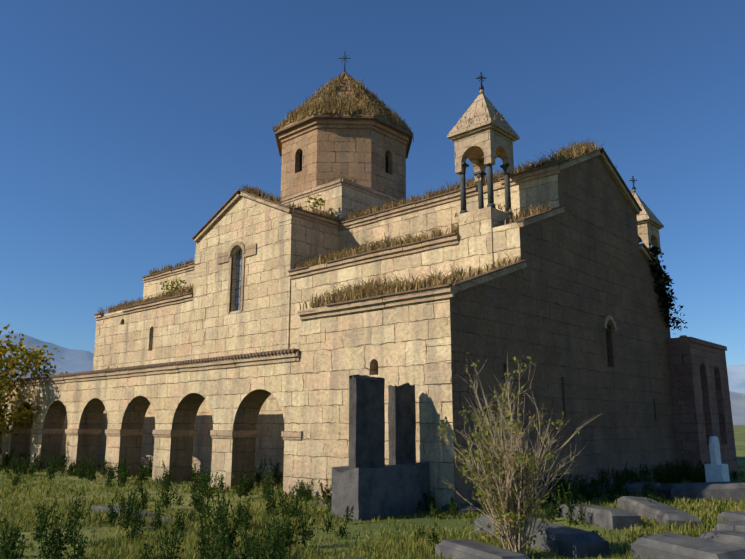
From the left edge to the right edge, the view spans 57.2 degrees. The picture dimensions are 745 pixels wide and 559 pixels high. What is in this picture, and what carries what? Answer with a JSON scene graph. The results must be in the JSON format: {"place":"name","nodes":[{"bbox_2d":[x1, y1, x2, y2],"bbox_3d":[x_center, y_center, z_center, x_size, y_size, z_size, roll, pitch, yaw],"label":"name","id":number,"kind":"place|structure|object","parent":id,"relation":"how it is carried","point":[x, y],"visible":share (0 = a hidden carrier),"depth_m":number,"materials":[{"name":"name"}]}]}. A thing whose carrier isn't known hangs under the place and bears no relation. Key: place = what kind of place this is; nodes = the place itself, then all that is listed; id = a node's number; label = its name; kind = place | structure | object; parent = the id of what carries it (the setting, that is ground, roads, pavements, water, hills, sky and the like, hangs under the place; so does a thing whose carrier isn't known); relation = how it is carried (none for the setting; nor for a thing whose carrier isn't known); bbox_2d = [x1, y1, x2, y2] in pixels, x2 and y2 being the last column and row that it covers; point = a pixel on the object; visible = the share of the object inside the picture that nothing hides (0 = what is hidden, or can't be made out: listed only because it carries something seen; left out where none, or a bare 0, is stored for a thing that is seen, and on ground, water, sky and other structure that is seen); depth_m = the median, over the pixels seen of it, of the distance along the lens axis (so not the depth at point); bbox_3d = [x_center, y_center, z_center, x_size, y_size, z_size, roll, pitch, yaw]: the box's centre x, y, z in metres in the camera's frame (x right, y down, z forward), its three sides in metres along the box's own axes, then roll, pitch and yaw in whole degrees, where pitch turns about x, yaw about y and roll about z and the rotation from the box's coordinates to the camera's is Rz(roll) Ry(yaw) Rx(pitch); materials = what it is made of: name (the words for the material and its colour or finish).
{"place":"outdoors","nodes":[
{"label":"outdoors","id":0,"kind":"place"},
{"bbox_2d":[0,425,744,558],"bbox_3d":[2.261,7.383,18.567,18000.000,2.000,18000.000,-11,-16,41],"label":"ground","id":1,"kind":"structure","parent":0,"point":[739,433],"depth_m":16.85,"materials":[{"name":"green plant"}]},
{"bbox_2d":[0,323,67,436],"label":"tree","id":2,"kind":"object","parent":1,"relation":"on","point":[14,363],"visible":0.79,"depth_m":39.45,"materials":[{"name":"green plant"}]},
{"bbox_2d":[29,461,282,489],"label":"gallery floor","id":3,"kind":"structure","parent":1,"relation":"on","point":[97,470],"depth_m":29.27,"materials":[{"name":"beige stone"}]},
{"bbox_2d":[0,128,737,507],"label":"church","id":4,"kind":"structure","parent":1,"relation":"on","point":[636,390],"depth_m":28.86,"materials":[{"name":"stone"}]},
{"bbox_2d":[235,250,241,309],"bbox_3d":[-6.654,0.046,34.555,0.900,3.200,0.025,-11,-16,41],"label":"grille window","id":5,"kind":"structure","parent":4,"relation":"attached to","point":[237,296],"depth_m":34.68,"materials":[{"name":"grey metal"}]},
{"bbox_2d":[159,194,324,293],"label":"roof shrubs","id":6,"kind":"object","parent":4,"relation":"on","point":[308,201],"visible":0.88,"depth_m":39.28,"materials":[{"name":"green plant"}]},
{"bbox_2d":[124,152,387,374],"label":"window panes","id":7,"kind":"object","parent":4,"relation":"on","point":[386,171],"depth_m":34.97,"materials":[{"name":"grey glass"}]},
{"bbox_2d":[93,217,478,508],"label":"quoins","id":8,"kind":"object","parent":4,"relation":"attached to","point":[445,371],"visible":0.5,"depth_m":19.93,"materials":[{"name":"stone"}]},
{"bbox_2d":[0,119,726,439],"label":"stone trim","id":9,"kind":"structure","parent":4,"relation":"on","point":[437,292],"depth_m":30.46,"materials":[{"name":"stone"}]},
{"bbox_2d":[44,72,635,375],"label":"roof grass","id":10,"kind":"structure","parent":9,"relation":"on","point":[329,105],"depth_m":30.03,"materials":[{"name":"plant"}]},
{"bbox_2d":[274,71,413,158],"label":"dome roof","id":11,"kind":"structure","parent":9,"relation":"on","point":[355,116],"depth_m":38.71,"materials":[{"name":"stone"}]},
{"bbox_2d":[339,52,350,70],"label":"cross","id":12,"kind":"object","parent":11,"relation":"on","point":[344,58],"visible":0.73,"depth_m":42.62,"materials":[{"name":"grey metal"}]},
{"bbox_2d":[460,156,512,214],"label":"belfry columns","id":13,"kind":"structure","parent":4,"relation":"on","point":[481,174],"depth_m":25.74,"materials":[{"name":"stone"}]},
{"bbox_2d":[454,128,513,182],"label":"arches","id":14,"kind":"structure","parent":13,"relation":"on","point":[489,144],"depth_m":25.85,"materials":[{"name":"stone"}]},
{"bbox_2d":[447,89,519,141],"bbox_3d":[4.269,-6.409,26.477,2.000,2.170,2.000,-11,-16,41],"label":"belfry roof","id":15,"kind":"object","parent":14,"relation":"on","point":[479,123],"visible":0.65,"depth_m":25.88,"materials":[{"name":"stone"}]},
{"bbox_2d":[476,72,485,89],"bbox_3d":[4.269,-7.769,26.766,0.392,0.750,0.166,-4,-13,19],"label":"cross","id":16,"kind":"object","parent":15,"relation":"on","point":[481,78],"visible":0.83,"depth_m":26.77,"materials":[{"name":"grey metal"}]},
{"bbox_2d":[646,244,687,334],"bbox_3d":[13.990,0.471,32.966,1.863,4.254,3.088,-11,-16,41],"label":"climbing ivy","id":17,"kind":"object","parent":4,"relation":"attached to","point":[666,301],"visible":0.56,"depth_m":32.64,"materials":[{"name":"green plant"}]},
{"bbox_2d":[0,447,738,558],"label":"weeds","id":18,"kind":"object","parent":1,"relation":"on","point":[224,535],"visible":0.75,"depth_m":17.04,"materials":[{"name":"green plant"}]},
{"bbox_2d":[331,374,429,520],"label":"khachkars","id":19,"kind":"object","parent":1,"relation":"on","point":[368,482],"visible":1,"depth_m":18.36,"materials":[{"name":"grey stone"}]},
{"bbox_2d":[91,481,744,558],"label":"gravestones","id":20,"kind":"object","parent":1,"relation":"on","point":[724,540],"visible":0.52,"depth_m":13.35,"materials":[{"name":"grey stone"}]},
{"bbox_2d":[433,349,601,555],"bbox_3d":[2.555,3.220,12.870,3.070,3.796,2.921,7,-14,-30],"label":"bush","id":21,"kind":"object","parent":1,"relation":"on","point":[514,523],"visible":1,"depth_m":12.40,"materials":[{"name":"green plant"}]},
{"bbox_2d":[704,436,729,481],"bbox_3d":[13.000,6.917,25.840,0.600,1.935,0.800,-11,-16,41],"label":"tombstone","id":22,"kind":"object","parent":1,"relation":"on","point":[716,470],"visible":0.92,"depth_m":25.62,"materials":[{"name":"white stone"}]},
{"bbox_2d":[0,333,744,424],"bbox_3d":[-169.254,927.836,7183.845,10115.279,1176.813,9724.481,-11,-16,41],"label":"mountains","id":23,"kind":"structure","parent":0,"point":[73,361],"depth_m":8796.68,"materials":[{"name":"grey stone"}]},
{"bbox_2d":[0,0,744,365],"label":"sky","id":24,"kind":"structure","parent":0,"point":[126,126],"materials":[{"name":"blue"}]},
{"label":"belfry columns","id":25,"kind":"object","parent":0,"visible":0},
{"bbox_2d":[637,222,660,254],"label":"bell tower","id":26,"kind":"structure","parent":25,"relation":"on","point":[648,233],"depth_m":34.13,"materials":[{"name":"stone"}]},
{"bbox_2d":[632,189,663,228],"bbox_3d":[13.585,-3.672,35.266,2.000,2.170,2.000,-11,-16,41],"label":"belfry roof","id":27,"kind":"object","parent":26,"relation":"on","point":[646,214],"visible":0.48,"depth_m":34.43,"materials":[{"name":"stone"}]},
{"bbox_2d":[629,176,636,189],"bbox_3d":[13.585,-5.032,35.555,0.392,0.750,0.166,-4,-13,19],"label":"cross","id":28,"kind":"object","parent":27,"relation":"on","point":[633,180],"visible":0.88,"depth_m":35.55,"materials":[{"name":"grey metal"}]}
]}

